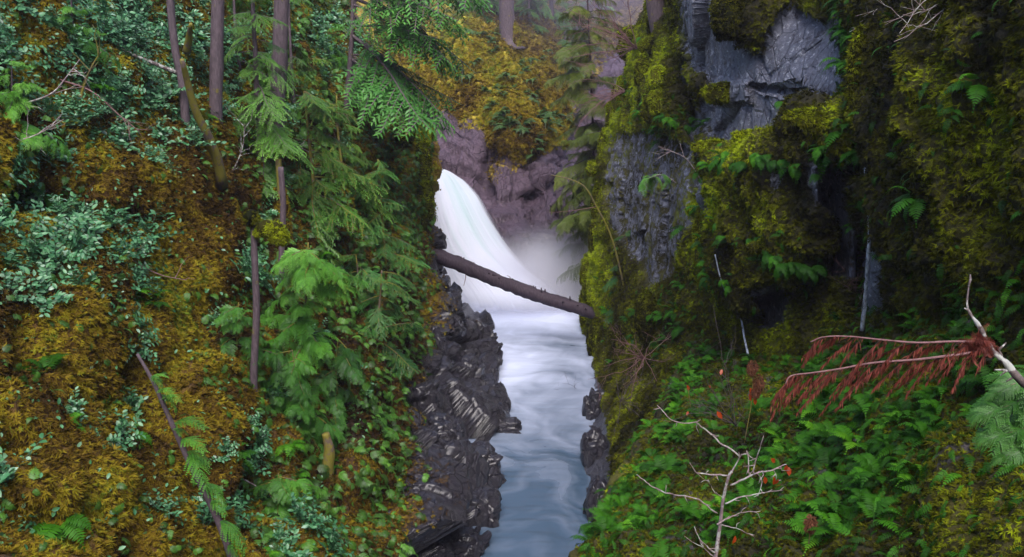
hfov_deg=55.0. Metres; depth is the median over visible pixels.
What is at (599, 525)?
sword fern
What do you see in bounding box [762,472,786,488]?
sword fern
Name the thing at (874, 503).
sword fern
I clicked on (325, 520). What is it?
salal shrub
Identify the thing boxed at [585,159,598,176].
moss cushion
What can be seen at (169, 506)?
salal shrub
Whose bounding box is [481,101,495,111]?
wood fern
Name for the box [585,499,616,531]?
sword fern
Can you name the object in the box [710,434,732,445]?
sword fern
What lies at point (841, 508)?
sword fern
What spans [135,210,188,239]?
salal shrub
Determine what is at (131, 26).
salal shrub
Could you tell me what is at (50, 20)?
salal shrub
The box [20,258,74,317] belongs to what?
salal shrub
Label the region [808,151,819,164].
licorice fern
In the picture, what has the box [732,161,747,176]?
licorice fern
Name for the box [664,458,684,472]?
sword fern
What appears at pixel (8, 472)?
salal shrub
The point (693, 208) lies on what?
licorice fern
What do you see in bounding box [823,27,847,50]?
licorice fern
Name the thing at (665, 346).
licorice fern
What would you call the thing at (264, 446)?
salal shrub
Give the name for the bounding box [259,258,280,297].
salal shrub
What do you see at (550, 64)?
moss
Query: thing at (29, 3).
salal shrub
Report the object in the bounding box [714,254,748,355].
trickle
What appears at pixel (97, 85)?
sword fern
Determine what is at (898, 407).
sword fern
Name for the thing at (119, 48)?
salal shrub
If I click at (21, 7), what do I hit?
salal shrub
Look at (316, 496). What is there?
sword fern
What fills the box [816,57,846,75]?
licorice fern
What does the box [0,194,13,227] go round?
salal shrub
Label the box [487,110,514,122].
wood fern
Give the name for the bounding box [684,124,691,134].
licorice fern
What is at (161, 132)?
salal shrub
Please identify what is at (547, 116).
wood fern
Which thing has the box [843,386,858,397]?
sword fern
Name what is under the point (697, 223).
moss cushion
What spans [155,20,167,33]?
salal shrub
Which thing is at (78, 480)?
moss
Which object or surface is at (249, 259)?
salal shrub
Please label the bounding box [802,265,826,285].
licorice fern
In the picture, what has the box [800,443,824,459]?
sword fern
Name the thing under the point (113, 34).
salal shrub
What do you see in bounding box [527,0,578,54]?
hemlock tree
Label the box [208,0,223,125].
tree
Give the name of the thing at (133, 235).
salal shrub
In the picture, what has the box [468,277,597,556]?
river
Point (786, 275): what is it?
licorice fern
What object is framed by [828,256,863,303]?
bare shrub
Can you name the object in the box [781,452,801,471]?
sword fern
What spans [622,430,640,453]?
sword fern
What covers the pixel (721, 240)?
licorice fern
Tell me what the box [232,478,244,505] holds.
salal shrub
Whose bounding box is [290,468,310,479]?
sword fern
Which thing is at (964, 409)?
sword fern
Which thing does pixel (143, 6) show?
salal shrub
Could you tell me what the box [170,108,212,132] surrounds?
salal shrub
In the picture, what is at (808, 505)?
sword fern
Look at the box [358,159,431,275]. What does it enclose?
hemlock tree
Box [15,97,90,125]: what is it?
salal shrub
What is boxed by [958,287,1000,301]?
sword fern
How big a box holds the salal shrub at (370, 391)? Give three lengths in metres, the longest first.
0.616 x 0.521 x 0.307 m
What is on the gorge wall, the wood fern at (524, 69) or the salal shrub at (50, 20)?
the wood fern at (524, 69)
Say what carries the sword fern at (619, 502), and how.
on the slope
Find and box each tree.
[0,59,71,160]
[56,0,121,72]
[136,353,247,556]
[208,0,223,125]
[213,302,289,415]
[224,0,314,231]
[225,0,287,102]
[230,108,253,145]
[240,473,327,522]
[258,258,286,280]
[260,218,295,271]
[260,242,368,393]
[264,350,345,464]
[266,363,291,421]
[267,0,346,125]
[268,0,288,132]
[286,163,333,209]
[290,91,388,266]
[295,57,355,117]
[308,340,366,439]
[315,95,396,223]
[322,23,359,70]
[325,248,371,296]
[335,0,494,141]
[335,254,385,328]
[345,134,370,172]
[355,270,424,379]
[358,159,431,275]
[361,185,394,246]
[366,385,384,417]
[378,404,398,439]
[389,199,424,259]
[389,291,419,321]
[417,0,430,8]
[452,0,498,21]
[472,0,498,16]
[499,0,524,48]
[514,0,548,37]
[515,0,557,18]
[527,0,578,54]
[543,0,623,265]
[548,130,600,283]
[555,32,584,77]
[564,1,604,69]
[580,0,615,10]
[638,0,664,53]
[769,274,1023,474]
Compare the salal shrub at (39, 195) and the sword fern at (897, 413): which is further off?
the salal shrub at (39, 195)
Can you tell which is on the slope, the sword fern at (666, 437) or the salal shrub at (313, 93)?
the sword fern at (666, 437)
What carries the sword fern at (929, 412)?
on the slope
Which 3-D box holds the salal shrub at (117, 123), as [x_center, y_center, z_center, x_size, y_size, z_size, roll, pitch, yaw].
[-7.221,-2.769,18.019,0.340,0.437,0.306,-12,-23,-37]
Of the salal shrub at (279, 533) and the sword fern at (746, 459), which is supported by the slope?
the sword fern at (746, 459)
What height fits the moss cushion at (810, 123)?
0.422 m
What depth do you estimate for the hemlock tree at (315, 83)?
29.43 m
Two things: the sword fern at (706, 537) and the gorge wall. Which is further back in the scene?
the gorge wall
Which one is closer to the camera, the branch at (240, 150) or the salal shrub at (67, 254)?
the salal shrub at (67, 254)
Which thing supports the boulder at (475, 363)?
in the river
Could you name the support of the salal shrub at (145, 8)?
on the hillside
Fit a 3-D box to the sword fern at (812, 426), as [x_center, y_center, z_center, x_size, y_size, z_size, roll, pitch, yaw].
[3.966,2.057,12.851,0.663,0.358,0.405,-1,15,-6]
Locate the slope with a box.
[568,245,1023,556]
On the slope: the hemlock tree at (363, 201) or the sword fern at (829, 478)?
the sword fern at (829, 478)
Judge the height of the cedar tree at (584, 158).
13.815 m
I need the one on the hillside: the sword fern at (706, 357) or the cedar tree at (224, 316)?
the cedar tree at (224, 316)
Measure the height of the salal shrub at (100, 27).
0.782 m
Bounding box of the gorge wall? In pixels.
[356,0,643,277]
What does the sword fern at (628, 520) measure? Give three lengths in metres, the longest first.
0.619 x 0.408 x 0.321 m
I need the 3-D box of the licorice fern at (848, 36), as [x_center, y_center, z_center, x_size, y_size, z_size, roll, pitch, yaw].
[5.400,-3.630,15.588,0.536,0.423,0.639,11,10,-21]
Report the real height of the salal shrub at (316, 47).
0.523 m
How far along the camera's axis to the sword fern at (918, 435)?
10.21 m
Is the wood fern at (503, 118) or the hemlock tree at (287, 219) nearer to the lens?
the hemlock tree at (287, 219)
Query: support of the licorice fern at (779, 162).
attached to the cliff
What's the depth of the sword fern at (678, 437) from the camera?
15.63 m
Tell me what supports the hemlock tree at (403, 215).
on the hillside
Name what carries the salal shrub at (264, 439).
on the hillside
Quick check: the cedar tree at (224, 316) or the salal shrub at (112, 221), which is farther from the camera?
the cedar tree at (224, 316)
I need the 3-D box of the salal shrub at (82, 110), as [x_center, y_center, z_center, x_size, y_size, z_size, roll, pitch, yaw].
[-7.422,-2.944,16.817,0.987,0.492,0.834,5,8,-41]
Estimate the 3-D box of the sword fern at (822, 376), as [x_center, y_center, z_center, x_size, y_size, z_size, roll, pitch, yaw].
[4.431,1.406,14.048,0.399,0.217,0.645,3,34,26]
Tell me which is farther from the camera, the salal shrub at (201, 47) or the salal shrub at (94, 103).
the salal shrub at (201, 47)
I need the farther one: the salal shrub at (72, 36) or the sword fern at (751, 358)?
the sword fern at (751, 358)
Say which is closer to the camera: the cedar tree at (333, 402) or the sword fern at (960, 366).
the sword fern at (960, 366)
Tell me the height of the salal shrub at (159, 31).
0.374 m
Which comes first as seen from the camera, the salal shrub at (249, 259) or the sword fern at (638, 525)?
the sword fern at (638, 525)
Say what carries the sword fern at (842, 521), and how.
on the slope
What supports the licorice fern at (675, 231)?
attached to the cliff
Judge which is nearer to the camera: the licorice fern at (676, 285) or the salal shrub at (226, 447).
the salal shrub at (226, 447)
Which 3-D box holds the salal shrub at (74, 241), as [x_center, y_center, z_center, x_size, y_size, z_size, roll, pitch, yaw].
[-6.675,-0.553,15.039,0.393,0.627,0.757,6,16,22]
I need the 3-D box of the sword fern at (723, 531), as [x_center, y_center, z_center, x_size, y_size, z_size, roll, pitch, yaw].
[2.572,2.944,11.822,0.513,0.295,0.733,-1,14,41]
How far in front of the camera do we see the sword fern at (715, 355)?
22.10 m
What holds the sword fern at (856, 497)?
on the slope
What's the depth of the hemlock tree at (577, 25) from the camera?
62.80 m
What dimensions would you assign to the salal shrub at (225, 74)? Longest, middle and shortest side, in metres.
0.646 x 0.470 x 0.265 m
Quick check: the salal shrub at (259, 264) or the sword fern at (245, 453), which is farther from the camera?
the salal shrub at (259, 264)
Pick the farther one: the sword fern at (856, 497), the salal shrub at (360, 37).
the salal shrub at (360, 37)
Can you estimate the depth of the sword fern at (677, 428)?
15.96 m
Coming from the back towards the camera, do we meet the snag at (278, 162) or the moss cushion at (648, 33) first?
the moss cushion at (648, 33)
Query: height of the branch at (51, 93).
0.792 m
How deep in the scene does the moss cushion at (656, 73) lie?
28.66 m
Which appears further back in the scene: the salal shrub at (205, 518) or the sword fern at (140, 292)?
the sword fern at (140, 292)
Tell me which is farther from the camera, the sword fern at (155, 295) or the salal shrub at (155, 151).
the salal shrub at (155, 151)
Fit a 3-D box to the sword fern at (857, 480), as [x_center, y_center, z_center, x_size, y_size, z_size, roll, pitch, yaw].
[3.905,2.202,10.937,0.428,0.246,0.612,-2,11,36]
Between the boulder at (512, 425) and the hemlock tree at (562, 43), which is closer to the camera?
the boulder at (512, 425)
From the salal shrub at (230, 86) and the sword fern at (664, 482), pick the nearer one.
the sword fern at (664, 482)
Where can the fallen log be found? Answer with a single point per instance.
(460, 264)
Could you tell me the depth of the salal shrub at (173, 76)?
20.87 m
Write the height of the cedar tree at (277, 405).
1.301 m
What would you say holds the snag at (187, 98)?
on the hillside
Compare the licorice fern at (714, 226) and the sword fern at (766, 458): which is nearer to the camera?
the sword fern at (766, 458)
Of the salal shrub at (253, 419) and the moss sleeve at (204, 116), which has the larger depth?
the moss sleeve at (204, 116)
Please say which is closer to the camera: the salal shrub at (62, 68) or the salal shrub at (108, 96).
the salal shrub at (62, 68)
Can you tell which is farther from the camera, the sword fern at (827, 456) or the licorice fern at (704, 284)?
the licorice fern at (704, 284)
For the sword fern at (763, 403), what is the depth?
14.82 m
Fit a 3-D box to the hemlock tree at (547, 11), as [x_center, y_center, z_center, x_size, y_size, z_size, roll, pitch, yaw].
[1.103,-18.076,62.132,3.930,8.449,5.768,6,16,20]
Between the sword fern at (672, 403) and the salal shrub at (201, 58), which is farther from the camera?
the salal shrub at (201, 58)
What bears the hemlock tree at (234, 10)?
on the hillside
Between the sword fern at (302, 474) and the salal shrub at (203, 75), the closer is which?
the sword fern at (302, 474)
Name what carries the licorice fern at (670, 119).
attached to the cliff
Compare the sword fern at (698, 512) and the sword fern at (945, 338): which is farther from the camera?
the sword fern at (698, 512)
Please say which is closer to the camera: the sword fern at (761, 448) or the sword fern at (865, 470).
the sword fern at (865, 470)
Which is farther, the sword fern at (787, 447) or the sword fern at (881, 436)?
the sword fern at (787, 447)
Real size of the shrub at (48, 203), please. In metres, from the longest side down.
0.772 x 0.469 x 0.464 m
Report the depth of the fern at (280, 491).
16.94 m
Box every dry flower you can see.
[744,360,765,442]
[803,514,818,546]
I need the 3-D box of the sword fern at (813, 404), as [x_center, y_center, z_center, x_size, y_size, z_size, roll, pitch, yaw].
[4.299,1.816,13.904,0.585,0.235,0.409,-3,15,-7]
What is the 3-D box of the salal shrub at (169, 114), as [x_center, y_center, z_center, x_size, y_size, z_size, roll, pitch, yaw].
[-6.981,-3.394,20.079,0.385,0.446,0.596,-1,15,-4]
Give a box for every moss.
[0,0,457,556]
[373,0,643,181]
[574,243,1023,556]
[579,0,1023,475]
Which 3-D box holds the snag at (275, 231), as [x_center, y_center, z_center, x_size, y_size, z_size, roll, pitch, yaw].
[-4.403,0.928,17.833,1.001,4.439,0.452,0,15,0]
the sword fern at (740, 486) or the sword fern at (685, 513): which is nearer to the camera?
the sword fern at (740, 486)
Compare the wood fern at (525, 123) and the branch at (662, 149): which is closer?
the branch at (662, 149)
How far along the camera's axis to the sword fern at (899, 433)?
10.39 m
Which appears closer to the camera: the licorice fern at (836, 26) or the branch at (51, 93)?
the branch at (51, 93)
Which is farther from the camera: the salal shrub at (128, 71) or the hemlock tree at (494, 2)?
the hemlock tree at (494, 2)
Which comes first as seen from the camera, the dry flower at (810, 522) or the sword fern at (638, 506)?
the dry flower at (810, 522)
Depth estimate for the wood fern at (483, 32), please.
56.36 m
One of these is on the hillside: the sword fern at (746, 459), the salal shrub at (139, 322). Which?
the salal shrub at (139, 322)
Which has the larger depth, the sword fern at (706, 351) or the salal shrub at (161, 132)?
the sword fern at (706, 351)
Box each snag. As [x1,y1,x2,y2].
[122,0,227,189]
[242,209,290,434]
[275,159,281,213]
[278,167,285,286]
[322,432,334,486]
[345,1,405,83]
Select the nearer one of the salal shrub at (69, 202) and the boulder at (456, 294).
the salal shrub at (69, 202)
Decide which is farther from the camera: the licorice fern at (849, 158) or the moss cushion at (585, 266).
the moss cushion at (585, 266)
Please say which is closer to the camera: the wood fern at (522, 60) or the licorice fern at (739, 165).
the licorice fern at (739, 165)
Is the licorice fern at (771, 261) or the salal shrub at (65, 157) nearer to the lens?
the salal shrub at (65, 157)
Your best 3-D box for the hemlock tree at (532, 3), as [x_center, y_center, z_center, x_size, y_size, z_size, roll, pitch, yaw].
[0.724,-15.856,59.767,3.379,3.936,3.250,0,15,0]
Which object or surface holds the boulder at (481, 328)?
in the river
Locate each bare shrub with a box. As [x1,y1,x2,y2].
[548,0,640,70]
[561,55,624,133]
[591,317,671,411]
[608,356,659,432]
[656,307,750,431]
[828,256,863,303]
[877,0,946,41]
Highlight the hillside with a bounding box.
[0,0,510,556]
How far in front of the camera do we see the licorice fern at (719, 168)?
19.85 m
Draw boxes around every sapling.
[550,175,623,284]
[601,231,630,323]
[637,405,790,556]
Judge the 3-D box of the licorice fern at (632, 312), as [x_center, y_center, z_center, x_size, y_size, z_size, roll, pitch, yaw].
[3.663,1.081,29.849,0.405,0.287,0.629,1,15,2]
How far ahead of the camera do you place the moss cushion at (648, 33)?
33.57 m
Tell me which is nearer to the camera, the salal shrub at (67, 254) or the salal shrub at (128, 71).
the salal shrub at (67, 254)
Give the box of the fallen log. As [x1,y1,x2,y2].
[434,248,595,318]
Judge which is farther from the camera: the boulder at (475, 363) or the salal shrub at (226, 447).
the boulder at (475, 363)
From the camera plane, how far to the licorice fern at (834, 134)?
15.47 m
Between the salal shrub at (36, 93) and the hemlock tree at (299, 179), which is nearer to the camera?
the salal shrub at (36, 93)
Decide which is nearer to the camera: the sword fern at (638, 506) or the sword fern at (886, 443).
the sword fern at (886, 443)
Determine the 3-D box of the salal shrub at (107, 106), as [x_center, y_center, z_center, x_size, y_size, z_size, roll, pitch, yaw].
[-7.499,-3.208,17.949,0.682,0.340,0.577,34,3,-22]
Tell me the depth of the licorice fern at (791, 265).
17.18 m
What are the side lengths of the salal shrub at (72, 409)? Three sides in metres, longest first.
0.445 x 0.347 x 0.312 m
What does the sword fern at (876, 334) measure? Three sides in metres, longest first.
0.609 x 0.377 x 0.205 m
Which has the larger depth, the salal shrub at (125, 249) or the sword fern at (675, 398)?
the sword fern at (675, 398)
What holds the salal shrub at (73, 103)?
on the hillside
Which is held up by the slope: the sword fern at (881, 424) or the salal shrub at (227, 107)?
the sword fern at (881, 424)
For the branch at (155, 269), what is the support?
on the hillside
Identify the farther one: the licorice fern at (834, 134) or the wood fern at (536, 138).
the wood fern at (536, 138)
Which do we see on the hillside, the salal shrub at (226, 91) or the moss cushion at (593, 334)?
the salal shrub at (226, 91)
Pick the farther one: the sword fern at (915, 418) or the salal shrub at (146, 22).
the salal shrub at (146, 22)
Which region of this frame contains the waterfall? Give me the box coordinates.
[435,169,555,305]
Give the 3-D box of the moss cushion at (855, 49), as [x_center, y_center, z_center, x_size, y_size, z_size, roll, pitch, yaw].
[5.298,-3.219,15.168,0.394,1.459,0.349,0,15,0]
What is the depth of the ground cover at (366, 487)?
21.91 m
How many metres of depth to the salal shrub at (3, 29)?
15.84 m
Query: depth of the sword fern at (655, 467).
14.70 m
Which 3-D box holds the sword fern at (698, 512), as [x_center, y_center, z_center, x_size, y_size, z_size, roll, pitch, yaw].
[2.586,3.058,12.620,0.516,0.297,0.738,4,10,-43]
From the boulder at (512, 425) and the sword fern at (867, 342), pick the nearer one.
the sword fern at (867, 342)
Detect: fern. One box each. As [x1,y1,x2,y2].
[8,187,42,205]
[18,353,72,375]
[28,513,93,551]
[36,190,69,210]
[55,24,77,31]
[69,412,91,432]
[86,78,117,91]
[131,286,156,302]
[131,425,152,449]
[139,289,171,310]
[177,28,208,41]
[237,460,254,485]
[238,442,263,463]
[259,339,278,356]
[263,546,279,556]
[274,439,308,463]
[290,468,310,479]
[310,490,327,502]
[318,251,335,266]
[460,72,478,83]
[463,28,479,35]
[477,31,497,41]
[478,85,490,91]
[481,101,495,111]
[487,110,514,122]
[488,45,500,53]
[489,116,519,134]
[492,106,509,115]
[494,72,517,80]
[496,116,512,129]
[511,128,529,133]
[513,118,537,132]
[518,57,529,66]
[519,65,531,73]
[525,141,547,161]
[526,57,538,65]
[535,131,548,143]
[536,110,550,120]
[541,113,558,127]
[547,118,557,135]
[548,110,567,116]
[577,524,594,537]
[583,513,618,534]
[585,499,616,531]
[597,494,616,507]
[598,306,606,314]
[605,494,629,510]
[606,515,642,530]
[612,523,635,531]
[613,480,628,495]
[620,492,632,503]
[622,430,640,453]
[623,334,634,344]
[624,464,647,473]
[625,308,634,319]
[625,519,642,530]
[626,509,654,523]
[629,503,649,519]
[635,419,656,430]
[635,448,656,456]
[637,450,679,483]
[638,174,675,196]
[638,456,665,469]
[638,537,672,556]
[640,482,661,507]
[646,314,657,324]
[648,341,657,348]
[648,509,661,523]
[651,115,678,133]
[651,311,662,323]
[651,421,667,441]
[651,477,670,503]
[652,527,666,540]
[656,344,666,350]
[657,435,673,444]
[660,305,676,322]
[661,394,682,407]
[661,422,686,444]
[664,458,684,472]
[664,498,704,522]
[665,418,691,425]
[665,429,687,441]
[666,225,685,239]
[666,323,684,337]
[666,375,695,387]
[666,401,679,412]
[669,361,689,369]
[670,281,685,291]
[675,383,686,389]
[675,419,701,435]
[679,366,704,375]
[679,388,694,396]
[680,373,697,382]
[680,406,718,418]
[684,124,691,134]
[686,205,697,214]
[687,399,701,406]
[688,500,717,517]
[689,233,702,257]
[690,118,709,133]
[690,530,714,551]
[691,362,702,369]
[692,355,714,364]
[692,387,704,395]
[693,374,702,382]
[695,254,704,266]
[695,273,711,290]
[696,161,715,173]
[697,346,715,354]
[697,418,728,432]
[699,282,707,293]
[699,447,719,454]
[702,406,716,415]
[702,494,734,514]
[703,150,721,174]
[704,391,722,407]
[704,512,740,545]
[709,350,724,358]
[709,496,735,508]
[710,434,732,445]
[712,223,717,233]
[712,235,727,248]
[717,160,727,176]
[718,151,729,163]
[718,279,729,287]
[720,487,763,499]
[721,459,744,469]
[724,286,731,294]
[725,483,764,510]
[726,366,746,375]
[728,162,735,171]
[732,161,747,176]
[733,353,756,369]
[736,477,757,488]
[740,354,753,360]
[743,454,763,464]
[744,396,777,414]
[749,152,760,170]
[749,363,774,376]
[751,442,783,467]
[754,154,771,174]
[754,446,764,456]
[759,426,790,442]
[761,254,774,272]
[761,447,771,460]
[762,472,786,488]
[763,455,785,475]
[766,160,776,173]
[768,256,779,271]
[771,442,796,455]
[773,256,782,264]
[773,263,789,284]
[773,494,830,521]
[774,101,781,109]
[775,262,790,282]
[776,159,782,170]
[776,356,787,364]
[776,511,834,555]
[778,159,790,182]
[778,407,804,425]
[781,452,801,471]
[782,432,818,460]
[782,471,845,504]
[785,262,801,277]
[785,386,810,406]
[787,356,812,377]
[788,167,801,182]
[789,163,800,175]
[789,420,828,441]
[794,264,807,279]
[795,403,817,426]
[797,510,852,541]
[798,367,816,377]
[798,433,819,445]
[799,155,827,181]
[799,393,823,417]
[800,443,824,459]
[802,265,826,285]
[803,398,819,411]
[804,418,835,440]
[805,356,819,368]
[806,365,820,375]
[807,144,825,161]
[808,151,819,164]
[808,174,819,186]
[809,344,830,361]
[809,356,840,374]
[810,381,832,400]
[810,490,840,514]
[812,445,845,486]
[814,368,832,390]
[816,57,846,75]
[816,124,849,155]
[816,155,832,173]
[817,495,853,519]
[820,345,842,354]
[821,390,852,414]
[821,422,855,446]
[821,425,871,452]
[822,7,839,24]
[823,0,843,16]
[823,17,842,36]
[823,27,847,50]
[826,512,858,533]
[827,312,840,320]
[828,21,848,46]
[831,377,841,386]
[832,350,856,363]
[834,384,876,424]
[837,152,856,168]
[837,453,860,464]
[838,35,850,60]
[838,140,858,170]
[838,369,865,382]
[838,462,858,481]
[839,474,865,492]
[840,216,851,232]
[840,453,887,495]
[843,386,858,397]
[844,488,876,511]
[846,353,869,367]
[847,469,872,489]
[850,413,867,428]
[853,345,891,366]
[853,492,905,533]
[854,336,875,347]
[859,383,886,401]
[859,428,889,452]
[865,343,893,369]
[867,329,882,338]
[870,413,895,430]
[870,438,889,455]
[879,405,918,422]
[881,478,915,490]
[882,186,926,227]
[884,402,902,413]
[885,419,937,455]
[886,457,922,485]
[893,421,936,453]
[894,313,918,328]
[897,415,932,439]
[904,385,949,412]
[910,399,941,426]
[928,334,958,352]
[935,302,964,316]
[938,73,995,112]
[941,282,969,312]
[947,320,965,333]
[949,357,987,375]
[955,327,1005,350]
[955,403,972,420]
[956,362,995,393]
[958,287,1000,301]
[991,275,1023,296]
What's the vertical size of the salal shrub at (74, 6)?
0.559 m
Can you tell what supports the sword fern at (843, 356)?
on the slope
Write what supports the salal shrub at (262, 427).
on the hillside
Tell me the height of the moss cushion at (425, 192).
2.008 m
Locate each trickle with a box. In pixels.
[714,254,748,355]
[860,166,870,330]
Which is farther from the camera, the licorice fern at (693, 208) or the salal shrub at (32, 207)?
the licorice fern at (693, 208)
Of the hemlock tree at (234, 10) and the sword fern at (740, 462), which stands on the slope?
the sword fern at (740, 462)
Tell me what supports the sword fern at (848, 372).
on the slope
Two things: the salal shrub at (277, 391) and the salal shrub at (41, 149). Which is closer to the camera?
the salal shrub at (41, 149)
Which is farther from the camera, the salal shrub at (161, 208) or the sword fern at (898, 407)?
the salal shrub at (161, 208)
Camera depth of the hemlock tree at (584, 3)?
67.44 m
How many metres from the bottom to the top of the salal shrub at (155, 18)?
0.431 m
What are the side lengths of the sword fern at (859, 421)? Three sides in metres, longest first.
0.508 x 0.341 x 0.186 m
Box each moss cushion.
[393,122,415,149]
[414,140,432,181]
[415,120,435,146]
[416,174,434,228]
[578,253,589,294]
[578,289,587,326]
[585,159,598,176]
[585,316,602,355]
[587,216,596,252]
[589,181,600,218]
[596,143,602,171]
[597,126,608,152]
[604,100,611,125]
[610,75,625,111]
[615,39,629,61]
[616,24,632,41]
[632,51,650,90]
[632,289,657,346]
[638,89,663,125]
[645,20,650,35]
[645,64,667,94]
[684,199,698,217]
[690,138,729,152]
[690,205,704,273]
[696,80,730,105]
[700,184,705,198]
[707,0,750,42]
[729,128,754,141]
[741,238,764,255]
[780,106,816,126]
[798,111,827,134]
[842,23,867,113]
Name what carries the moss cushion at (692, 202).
attached to the cliff
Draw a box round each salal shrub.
[0,0,51,20]
[0,9,15,39]
[0,14,10,37]
[0,19,34,55]
[0,35,40,77]
[0,142,39,186]
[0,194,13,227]
[0,197,18,229]
[0,203,51,249]
[0,243,45,270]
[0,265,51,306]
[0,432,51,496]
[1,74,52,102]
[9,181,41,208]
[14,514,36,525]
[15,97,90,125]
[15,234,54,265]
[16,76,52,111]
[17,227,57,258]
[19,0,40,8]
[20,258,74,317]
[26,180,45,209]
[29,5,72,26]
[30,116,63,156]
[31,191,88,218]
[33,137,60,166]
[35,224,84,282]
[37,43,81,81]
[37,210,96,259]
[40,10,80,32]
[42,7,71,28]
[45,16,76,33]
[49,92,110,119]
[49,222,100,262]
[52,136,78,166]
[53,88,86,110]
[53,198,99,222]
[57,103,102,128]
[60,386,88,419]
[62,0,85,9]
[63,23,83,49]
[64,204,104,250]
[67,262,102,286]
[68,0,101,21]
[69,20,96,43]
[70,32,88,51]
[71,66,89,86]
[72,203,110,234]
[75,49,121,89]
[79,92,106,111]
[79,411,127,455]
[86,125,122,142]
[91,2,135,39]
[91,11,137,51]
[91,65,115,85]
[92,409,145,450]
[94,0,126,19]
[94,96,126,116]
[97,12,138,37]
[97,189,142,221]
[98,76,129,109]
[100,82,124,109]
[101,95,115,113]
[101,115,137,150]
[101,200,132,226]
[104,67,133,90]
[104,68,132,101]
[107,235,151,262]
[108,113,125,135]
[109,17,136,42]
[110,3,129,22]
[110,21,145,50]
[110,83,140,102]
[110,104,146,124]
[111,75,145,115]
[113,36,143,56]
[114,0,139,8]
[115,230,152,258]
[120,293,162,340]
[121,1,151,33]
[123,386,143,418]
[124,1,141,19]
[125,46,151,69]
[125,225,156,251]
[126,326,161,368]
[128,50,169,87]
[131,0,161,26]
[131,94,158,118]
[131,262,162,291]
[132,8,154,35]
[133,143,164,162]
[133,260,166,292]
[134,28,170,52]
[135,46,161,85]
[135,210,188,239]
[136,0,156,11]
[136,22,163,37]
[141,58,171,106]
[141,486,184,516]
[142,77,185,109]
[143,19,187,47]
[148,115,172,144]
[151,200,174,216]
[152,11,181,28]
[154,148,184,172]
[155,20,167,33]
[155,26,167,39]
[157,61,192,86]
[157,101,179,120]
[158,77,178,96]
[159,0,182,16]
[161,47,185,67]
[163,20,207,50]
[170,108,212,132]
[170,121,225,146]
[177,0,200,21]
[178,92,206,108]
[187,14,209,39]
[192,50,209,71]
[192,489,239,529]
[194,22,209,53]
[198,68,208,86]
[200,0,210,8]
[208,93,239,120]
[208,306,236,324]
[209,436,239,462]
[223,80,238,98]
[223,83,235,102]
[224,23,245,59]
[224,46,243,79]
[224,61,233,76]
[229,248,265,283]
[231,75,246,91]
[231,489,265,532]
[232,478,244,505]
[236,240,268,265]
[237,20,250,32]
[241,250,262,273]
[241,443,271,477]
[246,490,272,502]
[247,410,268,435]
[250,244,274,270]
[252,438,271,469]
[253,430,271,455]
[254,415,273,446]
[257,33,271,57]
[258,195,278,219]
[258,410,270,442]
[258,521,294,550]
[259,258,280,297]
[261,1,273,15]
[263,380,288,399]
[276,492,322,528]
[281,529,316,556]
[284,170,298,192]
[285,103,299,122]
[292,32,298,45]
[296,91,317,106]
[303,496,338,535]
[307,17,330,39]
[308,318,331,340]
[310,9,333,27]
[310,42,334,57]
[310,331,330,348]
[314,34,333,47]
[317,519,354,556]
[318,62,331,77]
[326,1,345,25]
[336,132,350,146]
[353,45,360,58]
[354,28,365,45]
[357,381,373,397]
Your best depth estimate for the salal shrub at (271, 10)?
28.12 m
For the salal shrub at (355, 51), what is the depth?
34.12 m
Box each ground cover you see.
[0,0,440,556]
[571,246,1023,556]
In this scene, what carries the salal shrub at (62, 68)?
on the hillside
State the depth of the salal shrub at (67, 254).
14.67 m
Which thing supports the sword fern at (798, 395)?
on the slope
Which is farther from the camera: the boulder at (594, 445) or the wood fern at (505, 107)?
the wood fern at (505, 107)
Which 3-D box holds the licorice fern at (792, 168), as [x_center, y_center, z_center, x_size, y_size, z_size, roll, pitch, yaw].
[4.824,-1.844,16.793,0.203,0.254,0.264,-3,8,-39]
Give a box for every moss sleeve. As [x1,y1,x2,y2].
[181,25,195,50]
[189,106,221,149]
[229,197,243,224]
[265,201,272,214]
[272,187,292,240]
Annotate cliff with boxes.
[580,0,1023,481]
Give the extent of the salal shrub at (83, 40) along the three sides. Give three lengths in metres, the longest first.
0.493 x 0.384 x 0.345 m
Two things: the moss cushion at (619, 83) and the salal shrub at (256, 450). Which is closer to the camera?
the salal shrub at (256, 450)
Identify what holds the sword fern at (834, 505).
on the slope
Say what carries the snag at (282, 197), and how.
on the hillside
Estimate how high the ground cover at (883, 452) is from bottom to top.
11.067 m
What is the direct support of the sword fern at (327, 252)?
on the hillside
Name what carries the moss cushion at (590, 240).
attached to the cliff
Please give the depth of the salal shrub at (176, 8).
22.47 m
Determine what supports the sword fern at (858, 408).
on the slope
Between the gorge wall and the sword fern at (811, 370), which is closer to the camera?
the sword fern at (811, 370)
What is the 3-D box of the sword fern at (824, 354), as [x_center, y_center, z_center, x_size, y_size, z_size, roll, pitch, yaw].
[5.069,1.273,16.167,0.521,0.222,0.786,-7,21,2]
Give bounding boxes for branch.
[13,59,91,109]
[14,108,63,143]
[60,79,154,145]
[64,26,101,96]
[132,241,193,280]
[227,109,252,171]
[651,143,700,179]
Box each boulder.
[406,379,443,411]
[425,411,470,443]
[428,324,450,360]
[443,526,491,556]
[449,288,463,309]
[452,354,485,379]
[466,317,485,339]
[469,486,501,527]
[471,441,502,467]
[477,378,498,386]
[496,417,521,433]
[580,425,608,467]
[582,387,605,419]
[582,475,606,521]
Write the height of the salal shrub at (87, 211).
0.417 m
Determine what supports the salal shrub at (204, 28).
on the hillside
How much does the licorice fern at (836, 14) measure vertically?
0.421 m

